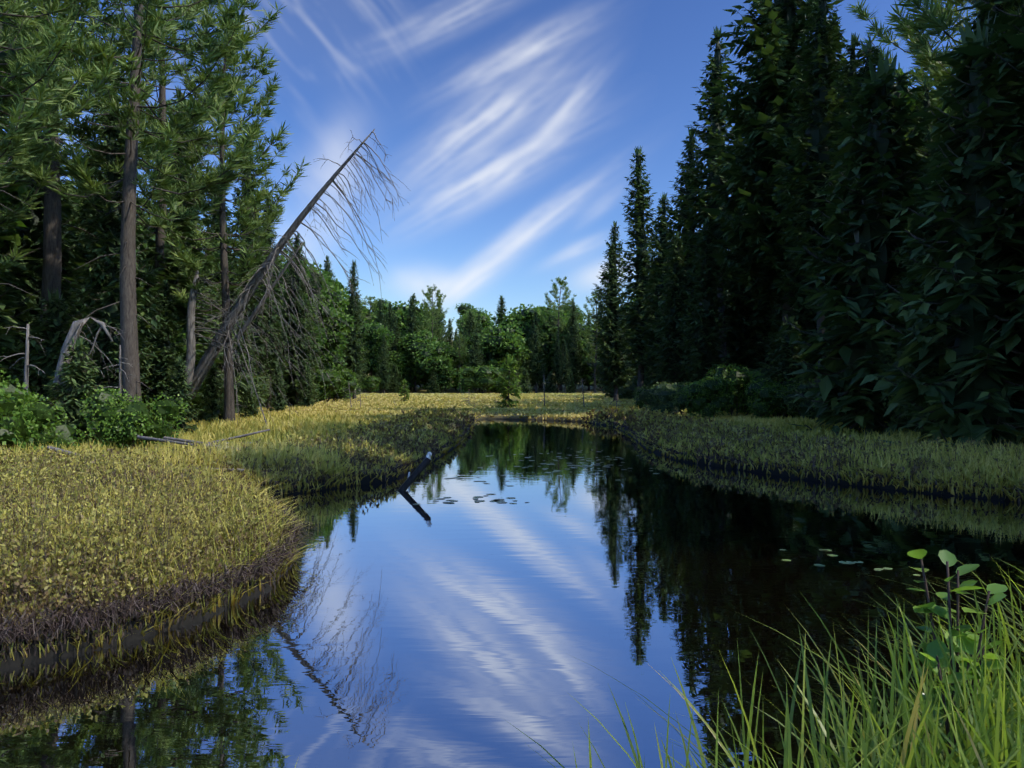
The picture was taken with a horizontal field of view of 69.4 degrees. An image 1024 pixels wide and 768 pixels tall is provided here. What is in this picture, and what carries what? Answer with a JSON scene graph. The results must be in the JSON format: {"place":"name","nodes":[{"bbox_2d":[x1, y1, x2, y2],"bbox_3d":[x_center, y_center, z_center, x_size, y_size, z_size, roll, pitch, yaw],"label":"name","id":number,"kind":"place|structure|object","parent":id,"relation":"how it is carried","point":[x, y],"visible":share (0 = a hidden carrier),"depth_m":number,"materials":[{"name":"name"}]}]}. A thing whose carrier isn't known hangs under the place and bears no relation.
{"place":"outdoors","nodes":[
{"label":"outdoors","id":0,"kind":"place"},
{"bbox_2d":[2,0,990,337],"label":"sky","id":1,"kind":"structure","parent":0,"point":[416,73],"materials":[{"name":"blue"}]},
{"bbox_2d":[0,419,1023,767],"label":"pond water","id":2,"kind":"structure","parent":0,"point":[416,625],"depth_m":4.84,"materials":[{"name":"liquid"}]},
{"bbox_2d":[295,546,1023,767],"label":"sedge","id":3,"kind":"object","parent":2,"relation":"in","point":[994,738],"visible":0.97,"depth_m":2.06,"materials":[{"name":"plant"}]},
{"bbox_2d":[414,450,919,575],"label":"floating leaves","id":4,"kind":"object","parent":2,"relation":"on","point":[502,501],"visible":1,"depth_m":10.43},
{"bbox_2d":[0,340,1023,669],"bbox_3d":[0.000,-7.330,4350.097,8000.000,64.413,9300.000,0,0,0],"label":"marsh ground","id":5,"kind":"structure","parent":0,"point":[16,658],"depth_m":10.70,"materials":[{"name":"soil"}]},
{"bbox_2d":[0,68,31,247],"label":"spruce tree","id":6,"kind":"object","parent":5,"relation":"on","point":[16,239],"visible":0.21,"depth_m":24.55,"materials":[{"name":"green plant"}]},
{"bbox_2d":[0,370,46,451],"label":"bush","id":7,"kind":"object","parent":5,"relation":"on","point":[14,429],"visible":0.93,"depth_m":12.05,"materials":[{"name":"green plant"}]},
{"bbox_2d":[0,28,63,273],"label":"pine tree","id":8,"kind":"object","parent":5,"relation":"on","point":[8,217],"visible":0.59,"depth_m":17.77,"materials":[{"name":"green plant"}]},
{"bbox_2d":[0,173,70,385],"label":"young spruce tree","id":9,"kind":"object","parent":5,"relation":"on","point":[10,321],"visible":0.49,"depth_m":20.53,"materials":[{"name":"green plant"}]},
{"bbox_2d":[0,5,81,298],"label":"spruce tree","id":10,"kind":"object","parent":5,"relation":"on","point":[2,57],"visible":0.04,"depth_m":28.65,"materials":[{"name":"green plant"}]},
{"bbox_2d":[0,288,85,422],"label":"young fir tree","id":11,"kind":"object","parent":5,"relation":"on","point":[51,332],"visible":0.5,"depth_m":19.81,"materials":[{"name":"green plant"}]},
{"bbox_2d":[0,49,89,375],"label":"spruce tree","id":12,"kind":"object","parent":5,"relation":"on","point":[31,235],"visible":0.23,"depth_m":25.66,"materials":[{"name":"green plant"}]},
{"bbox_2d":[4,388,85,452],"bbox_3d":[-8.634,0.784,12.992,1.969,1.458,1.927,0,0,-28],"label":"bush","id":13,"kind":"object","parent":5,"relation":"on","point":[59,432],"visible":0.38,"depth_m":12.77,"materials":[{"name":"green plant"}]},
{"bbox_2d":[0,0,122,298],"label":"pine tree","id":14,"kind":"object","parent":5,"relation":"on","point":[15,143],"visible":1,"depth_m":14.03,"materials":[{"name":"green plant"}]},
{"bbox_2d":[37,337,108,442],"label":"young fir tree","id":15,"kind":"object","parent":5,"relation":"on","point":[74,376],"visible":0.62,"depth_m":15.40,"materials":[{"name":"green plant"}]},
{"bbox_2d":[62,167,106,329],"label":"spruce tree","id":16,"kind":"object","parent":5,"relation":"on","point":[78,225],"visible":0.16,"depth_m":29.63,"materials":[{"name":"green plant"}]},
{"bbox_2d":[53,317,122,384],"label":"broken dead tree","id":17,"kind":"object","parent":5,"relation":"on","point":[75,331],"visible":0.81,"depth_m":15.93,"materials":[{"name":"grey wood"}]},
{"bbox_2d":[66,314,121,417],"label":"young spruce tree","id":18,"kind":"object","parent":5,"relation":"on","point":[99,336],"visible":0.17,"depth_m":18.83,"materials":[{"name":"green plant"}]},
{"bbox_2d":[0,0,196,391],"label":"pine tree","id":19,"kind":"object","parent":5,"relation":"on","point":[52,277],"visible":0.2,"depth_m":20.99,"materials":[{"name":"green plant"}]},
{"bbox_2d":[59,101,171,407],"bbox_3d":[-10.153,-2.944,19.149,2.635,8.814,2.628,0,0,-18],"label":"spruce tree","id":20,"kind":"object","parent":5,"relation":"on","point":[108,277],"visible":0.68,"depth_m":18.73,"materials":[{"name":"green plant"}]},
{"bbox_2d":[37,320,204,401],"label":"conifer tree","id":21,"kind":"object","parent":5,"relation":"on","point":[182,349],"visible":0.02,"depth_m":25.24,"materials":[{"name":"green plant"}]},
{"bbox_2d":[59,70,193,267],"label":"pine tree","id":22,"kind":"object","parent":5,"relation":"on","point":[77,144],"visible":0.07,"depth_m":40.28,"materials":[{"name":"green plant"}]},
{"bbox_2d":[79,387,187,450],"bbox_3d":[-7.678,0.788,14.999,1.909,1.444,1.951,0,0,1],"label":"bush","id":23,"kind":"object","parent":5,"relation":"on","point":[119,420],"visible":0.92,"depth_m":14.55,"materials":[{"name":"green plant"}]},
{"bbox_2d":[3,0,293,411],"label":"pine tree","id":24,"kind":"object","parent":5,"relation":"on","point":[133,129],"visible":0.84,"depth_m":17.84,"materials":[{"name":"green plant"}]},
{"bbox_2d":[121,260,195,420],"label":"young fir tree","id":25,"kind":"object","parent":5,"relation":"on","point":[155,285],"visible":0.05,"depth_m":25.52,"materials":[{"name":"green plant"}]},
{"bbox_2d":[140,280,190,404],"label":"spruce tree","id":26,"kind":"object","parent":5,"relation":"on","point":[160,370],"visible":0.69,"depth_m":22.86,"materials":[{"name":"green plant"}]},
{"bbox_2d":[59,0,278,301],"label":"pine tree","id":27,"kind":"object","parent":5,"relation":"on","point":[163,83],"visible":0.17,"depth_m":27.07,"materials":[{"name":"green plant"}]},
{"bbox_2d":[163,355,202,432],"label":"young spruce tree","id":28,"kind":"object","parent":5,"relation":"on","point":[179,384],"visible":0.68,"depth_m":18.90,"materials":[{"name":"green plant"}]},
{"bbox_2d":[148,189,223,411],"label":"young spruce tree","id":29,"kind":"object","parent":5,"relation":"on","point":[182,225],"visible":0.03,"depth_m":30.31,"materials":[{"name":"green plant"}]},
{"bbox_2d":[136,86,237,377],"bbox_3d":[-13.851,-5.527,31.046,4.875,14.042,5.017,0,0,2],"label":"spruce tree","id":30,"kind":"object","parent":5,"relation":"on","point":[179,94],"visible":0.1,"depth_m":30.79,"materials":[{"name":"green plant"}]},
{"bbox_2d":[140,241,266,419],"bbox_3d":[-12.689,-1.631,27.512,6.010,7.543,5.407,0,0,34],"label":"young fir tree","id":31,"kind":"object","parent":5,"relation":"on","point":[171,275],"visible":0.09,"depth_m":27.17,"materials":[{"name":"green plant"}]},
{"bbox_2d":[192,362,223,422],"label":"young fir tree","id":32,"kind":"object","parent":5,"relation":"on","point":[214,402],"visible":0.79,"depth_m":24.85,"materials":[{"name":"green plant"}]},
{"bbox_2d":[141,3,310,421],"bbox_3d":[-9.393,-5.396,24.030,4.919,13.788,5.305,0,0,14],"label":"pine tree","id":33,"kind":"object","parent":5,"relation":"on","point":[190,267],"visible":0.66,"depth_m":23.84,"materials":[{"name":"green plant"}]},
{"bbox_2d":[183,270,273,384],"bbox_3d":[-8.692,-1.755,23.168,2.579,3.575,2.093,0,0,32],"label":"broken snag","id":34,"kind":"object","parent":5,"relation":"on","point":[191,343],"visible":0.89,"depth_m":22.92,"materials":[{"name":"grey wood"}]},
{"bbox_2d":[201,197,258,367],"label":"spruce tree","id":35,"kind":"object","parent":5,"relation":"on","point":[217,222],"visible":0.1,"depth_m":38.92,"materials":[{"name":"green plant"}]},
{"bbox_2d":[213,261,256,397],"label":"spruce tree","id":36,"kind":"object","parent":5,"relation":"on","point":[233,294],"visible":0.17,"depth_m":35.95,"materials":[{"name":"green plant"}]},
{"bbox_2d":[220,313,270,411],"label":"young spruce tree","id":37,"kind":"object","parent":5,"relation":"on","point":[261,396],"visible":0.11,"depth_m":37.34,"materials":[{"name":"green plant"}]},
{"bbox_2d":[235,384,260,417],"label":"young fir tree","id":38,"kind":"object","parent":5,"relation":"on","point":[251,409],"visible":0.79,"depth_m":29.91,"materials":[{"name":"green plant"}]},
{"bbox_2d":[228,151,278,372],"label":"spruce tree","id":39,"kind":"object","parent":5,"relation":"on","point":[260,324],"visible":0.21,"depth_m":40.76,"materials":[{"name":"green plant"}]},
{"bbox_2d":[254,190,288,409],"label":"spruce tree","id":40,"kind":"object","parent":5,"relation":"on","point":[268,342],"visible":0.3,"depth_m":42.87,"materials":[{"name":"green plant"}]},
{"bbox_2d":[266,365,289,411],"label":"young spruce tree","id":41,"kind":"object","parent":5,"relation":"on","point":[277,402],"visible":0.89,"depth_m":39.91,"materials":[{"name":"green plant"}]},
{"bbox_2d":[183,129,403,424],"bbox_3d":[-6.900,-2.336,23.038,7.741,10.886,5.352,0,0,34],"label":"leaning dead tree","id":42,"kind":"object","parent":5,"relation":"on","point":[205,363],"visible":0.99,"depth_m":23.12,"materials":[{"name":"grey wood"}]},
{"bbox_2d":[275,233,322,404],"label":"spruce tree","id":43,"kind":"object","parent":5,"relation":"on","point":[300,344],"visible":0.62,"depth_m":51.69,"materials":[{"name":"green plant"}]},
{"bbox_2d":[276,302,322,405],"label":"young spruce tree","id":44,"kind":"object","parent":5,"relation":"on","point":[291,400],"visible":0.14,"depth_m":52.08,"materials":[{"name":"green plant"}]},
{"bbox_2d":[272,255,333,355],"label":"tree","id":45,"kind":"object","parent":5,"relation":"on","point":[319,340],"visible":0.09,"depth_m":64.94,"materials":[{"name":"green plant"}]},
{"bbox_2d":[292,367,320,406],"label":"young fir tree","id":46,"kind":"object","parent":5,"relation":"on","point":[308,391],"visible":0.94,"depth_m":49.89,"materials":[{"name":"green plant"}]},
{"bbox_2d":[0,324,624,470],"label":"dead wood","id":47,"kind":"object","parent":5,"relation":"on","point":[26,381],"visible":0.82,"depth_m":14.98,"materials":[{"name":"grey wood"}]},
{"bbox_2d":[304,286,349,352],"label":"tree","id":48,"kind":"object","parent":5,"relation":"on","point":[338,302],"visible":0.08,"depth_m":74.52,"materials":[{"name":"green plant"}]},
{"bbox_2d":[307,301,355,400],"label":"tree","id":49,"kind":"object","parent":5,"relation":"on","point":[332,345],"visible":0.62,"depth_m":69.03,"materials":[{"name":"green plant"}]},
{"bbox_2d":[312,366,361,401],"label":"bush","id":50,"kind":"object","parent":5,"relation":"on","point":[337,379],"visible":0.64,"depth_m":67.65,"materials":[{"name":"green plant"}]},
{"bbox_2d":[342,260,370,398],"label":"spruce tree","id":51,"kind":"object","parent":5,"relation":"on","point":[353,352],"visible":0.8,"depth_m":83.79,"materials":[{"name":"green plant"}]},
{"bbox_2d":[359,321,394,392],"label":"deciduous tree","id":52,"kind":"object","parent":5,"relation":"on","point":[374,333],"visible":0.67,"depth_m":173.04,"materials":[{"name":"green plant"}]},
{"bbox_2d":[376,334,393,392],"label":"spruce tree","id":53,"kind":"object","parent":5,"relation":"on","point":[383,373],"visible":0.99,"depth_m":171.09,"materials":[{"name":"green plant"}]},
{"bbox_2d":[366,299,435,375],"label":"tree","id":54,"kind":"object","parent":5,"relation":"on","point":[400,311],"visible":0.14,"depth_m":199.38,"materials":[{"name":"green plant"}]},
{"bbox_2d":[400,298,421,390],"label":"spruce tree","id":55,"kind":"object","parent":5,"relation":"on","point":[411,319],"visible":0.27,"depth_m":185.09,"materials":[{"name":"green plant"}]},
{"bbox_2d":[387,332,438,391],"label":"deciduous tree","id":56,"kind":"object","parent":5,"relation":"on","point":[412,345],"visible":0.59,"depth_m":179.21,"materials":[{"name":"green plant"}]},
{"bbox_2d":[416,284,454,343],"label":"pine tree","id":57,"kind":"object","parent":5,"relation":"on","point":[432,308],"visible":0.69,"depth_m":195.09,"materials":[{"name":"green plant"}]},
{"bbox_2d":[413,341,463,392],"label":"deciduous tree","id":58,"kind":"object","parent":5,"relation":"on","point":[439,357],"visible":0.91,"depth_m":174.07,"materials":[{"name":"green plant"}]},
{"bbox_2d":[468,327,484,392],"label":"spruce tree","id":59,"kind":"object","parent":5,"relation":"on","point":[476,361],"visible":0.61,"depth_m":174.96,"materials":[{"name":"green plant"}]},
{"bbox_2d":[456,365,500,392],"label":"bush","id":60,"kind":"object","parent":5,"relation":"on","point":[484,377],"visible":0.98,"depth_m":166.45,"materials":[{"name":"green plant"}]},
{"bbox_2d":[461,324,530,384],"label":"deciduous tree","id":61,"kind":"object","parent":5,"relation":"on","point":[501,342],"visible":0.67,"depth_m":179.17,"materials":[{"name":"green plant"}]},
{"bbox_2d":[492,355,523,407],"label":"larch tree","id":62,"kind":"object","parent":5,"relation":"on","point":[509,363],"visible":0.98,"depth_m":45.83,"materials":[{"name":"green plant"}]},
{"bbox_2d":[0,392,1023,664],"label":"marsh sedge","id":63,"kind":"object","parent":5,"relation":"on","point":[308,420],"visible":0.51,"depth_m":11.91,"materials":[{"name":"yellow plant"}]},
{"bbox_2d":[0,405,1023,661],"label":"leatherleaf","id":64,"kind":"object","parent":5,"relation":"on","point":[458,419],"depth_m":6.57,"materials":[{"name":"plant"}]},
{"bbox_2d":[0,415,1023,646],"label":"bank fringe","id":65,"kind":"object","parent":5,"relation":"on","point":[115,612],"visible":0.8,"depth_m":4.81,"materials":[{"name":"plant"}]},
{"bbox_2d":[488,303,552,385],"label":"deciduous tree","id":66,"kind":"object","parent":5,"relation":"on","point":[520,318],"visible":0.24,"depth_m":194.93,"materials":[{"name":"green plant"}]},
{"bbox_2d":[522,309,547,387],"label":"spruce tree","id":67,"kind":"object","parent":5,"relation":"on","point":[535,319],"visible":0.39,"depth_m":188.58,"materials":[{"name":"green plant"}]},
{"bbox_2d":[526,325,547,392],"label":"spruce tree","id":68,"kind":"object","parent":5,"relation":"on","point":[536,363],"visible":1,"depth_m":179.41,"materials":[{"name":"green plant"}]},
{"bbox_2d":[525,323,563,389],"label":"deciduous tree","id":69,"kind":"object","parent":5,"relation":"on","point":[546,347],"visible":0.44,"depth_m":188.97,"materials":[{"name":"green plant"}]},
{"bbox_2d":[526,309,591,381],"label":"deciduous tree","id":70,"kind":"object","parent":5,"relation":"on","point":[547,318],"visible":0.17,"depth_m":190.88,"materials":[{"name":"green plant"}]},
{"bbox_2d":[538,276,580,390],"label":"pine tree","id":71,"kind":"object","parent":5,"relation":"on","point":[555,308],"visible":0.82,"depth_m":187.59,"materials":[{"name":"green plant"}]},
{"bbox_2d":[567,322,585,391],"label":"spruce tree","id":72,"kind":"object","parent":5,"relation":"on","point":[575,360],"visible":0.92,"depth_m":181.49,"materials":[{"name":"green plant"}]},
{"bbox_2d":[578,319,604,384],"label":"deciduous tree","id":73,"kind":"object","parent":5,"relation":"on","point":[590,374],"visible":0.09,"depth_m":183.57,"materials":[{"name":"green plant"}]},
{"bbox_2d":[576,290,607,392],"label":"pine tree","id":74,"kind":"object","parent":5,"relation":"on","point":[587,352],"visible":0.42,"depth_m":174.83,"materials":[{"name":"green plant"}]},
{"bbox_2d":[583,221,638,400],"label":"spruce tree","id":75,"kind":"object","parent":5,"relation":"on","point":[615,364],"visible":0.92,"depth_m":71.56,"materials":[{"name":"green plant"}]},
{"bbox_2d":[610,145,658,398],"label":"spruce tree","id":76,"kind":"object","parent":5,"relation":"on","point":[638,233],"visible":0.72,"depth_m":61.61,"materials":[{"name":"green plant"}]},
{"bbox_2d":[627,192,674,381],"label":"spruce tree","id":77,"kind":"object","parent":5,"relation":"on","point":[658,267],"visible":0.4,"depth_m":57.80,"materials":[{"name":"green plant"}]},
{"bbox_2d":[632,382,692,414],"bbox_3d":[6.642,0.754,30.972,2.862,1.778,2.581,0,0,38],"label":"dark bush","id":78,"kind":"object","parent":5,"relation":"on","point":[662,395],"visible":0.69,"depth_m":30.41,"materials":[{"name":"green plant"}]},
{"bbox_2d":[648,232,696,388],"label":"spruce tree","id":79,"kind":"object","parent":5,"relation":"on","point":[673,367],"visible":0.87,"depth_m":43.79,"materials":[{"name":"green plant"}]},
{"bbox_2d":[646,128,731,385],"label":"spruce tree","id":80,"kind":"object","parent":5,"relation":"on","point":[678,225],"visible":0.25,"depth_m":51.81,"materials":[{"name":"green plant"}]},
{"bbox_2d":[673,215,734,383],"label":"spruce tree","id":81,"kind":"object","parent":5,"relation":"on","point":[704,341],"visible":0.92,"depth_m":37.80,"materials":[{"name":"green plant"}]},
{"bbox_2d":[674,376,735,417],"bbox_3d":[7.767,0.642,29.902,2.406,1.964,2.676,0,0,22],"label":"bush","id":82,"kind":"object","parent":5,"relation":"on","point":[709,400],"visible":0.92,"depth_m":29.21,"materials":[{"name":"green plant"}]},
{"bbox_2d":[668,26,751,367],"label":"spruce tree","id":83,"kind":"object","parent":5,"relation":"on","point":[716,66],"visible":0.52,"depth_m":45.53,"materials":[{"name":"green plant"}]},
{"bbox_2d":[706,364,768,415],"bbox_3d":[10.174,0.362,33.161,3.107,2.536,3.456,0,0,6],"label":"bush","id":84,"kind":"object","parent":5,"relation":"on","point":[741,379],"visible":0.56,"depth_m":32.29,"materials":[{"name":"green plant"}]},
{"bbox_2d":[712,81,779,369],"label":"spruce tree","id":85,"kind":"object","parent":5,"relation":"on","point":[739,320],"visible":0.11,"depth_m":49.19,"materials":[{"name":"green plant"}]},
{"bbox_2d":[743,377,799,418],"bbox_3d":[10.336,0.660,28.885,2.520,1.850,2.266,0,0,18],"label":"bush","id":86,"kind":"object","parent":5,"relation":"on","point":[768,401],"visible":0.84,"depth_m":28.51,"materials":[{"name":"green plant"}]},
{"bbox_2d":[691,0,863,377],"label":"spruce tree","id":87,"kind":"object","parent":5,"relation":"on","point":[764,106],"visible":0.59,"depth_m":35.10,"materials":[{"name":"green plant"}]},
{"bbox_2d":[758,315,817,417],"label":"young spruce tree","id":88,"kind":"object","parent":5,"relation":"on","point":[787,367],"visible":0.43,"depth_m":29.34,"materials":[{"name":"green plant"}]},
{"bbox_2d":[770,114,839,385],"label":"spruce tree","id":89,"kind":"object","parent":5,"relation":"on","point":[803,314],"visible":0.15,"depth_m":33.12,"materials":[{"name":"green plant"}]},
{"bbox_2d":[781,380,830,418],"bbox_3d":[11.617,0.698,28.019,2.837,1.762,2.558,0,0,-19],"label":"dark bush","id":90,"kind":"object","parent":5,"relation":"on","point":[801,407],"visible":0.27,"depth_m":27.84,"materials":[{"name":"green plant"}]},
{"bbox_2d":[763,0,853,417],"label":"spruce tree","id":91,"kind":"object","parent":5,"relation":"on","point":[825,75],"visible":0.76,"depth_m":26.98,"materials":[{"name":"green plant"}]},
{"bbox_2d":[823,31,862,251],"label":"spruce tree","id":92,"kind":"object","parent":5,"relation":"on","point":[851,48],"visible":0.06,"depth_m":32.58,"materials":[{"name":"green plant"}]},
{"bbox_2d":[795,36,920,383],"bbox_3d":[10.787,-4.643,22.960,4.074,12.265,4.062,0,0,33],"label":"spruce tree","id":93,"kind":"object","parent":5,"relation":"on","point":[867,50],"visible":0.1,"depth_m":22.98,"materials":[{"name":"green plant"}]},
{"bbox_2d":[777,51,943,435],"bbox_3d":[9.568,-3.313,20.144,5.467,11.159,5.317,0,0,-14],"label":"young spruce tree","id":94,"kind":"object","parent":5,"relation":"on","point":[873,220],"visible":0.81,"depth_m":19.68,"materials":[{"name":"green plant"}]},
{"bbox_2d":[832,68,949,279],"bbox_3d":[20.048,-7.652,40.175,11.113,17.775,9.633,0,0,21],"label":"spruce tree","id":95,"kind":"object","parent":5,"relation":"on","point":[898,94],"visible":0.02,"depth_m":36.63,"materials":[{"name":"green plant"}]},
{"bbox_2d":[893,79,939,278],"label":"spruce tree","id":96,"kind":"object","parent":5,"relation":"on","point":[925,98],"visible":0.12,"depth_m":30.09,"materials":[{"name":"green plant"}]},
{"bbox_2d":[846,0,989,162],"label":"pine tree","id":97,"kind":"object","parent":5,"relation":"on","point":[919,76],"visible":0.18,"depth_m":34.27,"materials":[{"name":"green plant"}]},
{"bbox_2d":[854,11,1023,450],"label":"young spruce tree","id":98,"kind":"object","parent":5,"relation":"on","point":[981,359],"visible":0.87,"depth_m":13.84,"materials":[{"name":"green plant"}]},
{"bbox_2d":[874,339,1023,435],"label":"dark bush","id":99,"kind":"object","parent":5,"relation":"on","point":[897,410],"visible":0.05,"depth_m":18.13,"materials":[{"name":"green plant"}]},
{"bbox_2d":[884,0,1023,163],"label":"pine tree","id":100,"kind":"object","parent":5,"relation":"on","point":[919,45],"visible":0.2,"depth_m":24.37,"materials":[{"name":"green plant"}]},
{"bbox_2d":[907,549,1007,753],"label":"alder sapling","id":101,"kind":"object","parent":5,"relation":"on","point":[932,649],"depth_m":2.30,"materials":[{"name":"plant"}]},
{"bbox_2d":[892,0,1023,93],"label":"pine tree","id":102,"kind":"object","parent":5,"relation":"on","point":[932,23],"visible":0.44,"depth_m":17.86,"materials":[{"name":"green plant"}]},
{"bbox_2d":[904,0,1023,337],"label":"spruce tree","id":103,"kind":"object","parent":5,"relation":"on","point":[989,12],"visible":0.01,"depth_m":17.35,"materials":[{"name":"green plant"}]},
{"bbox_2d":[916,0,1023,347],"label":"spruce tree","id":104,"kind":"object","parent":5,"relation":"on","point":[1013,25],"visible":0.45,"depth_m":13.44,"materials":[{"name":"green plant"}]},
{"bbox_2d":[413,43,618,299],"bbox_3d":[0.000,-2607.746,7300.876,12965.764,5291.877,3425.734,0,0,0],"label":"cloud","id":105,"kind":"structure","parent":0,"point":[461,286],"depth_m":8682.19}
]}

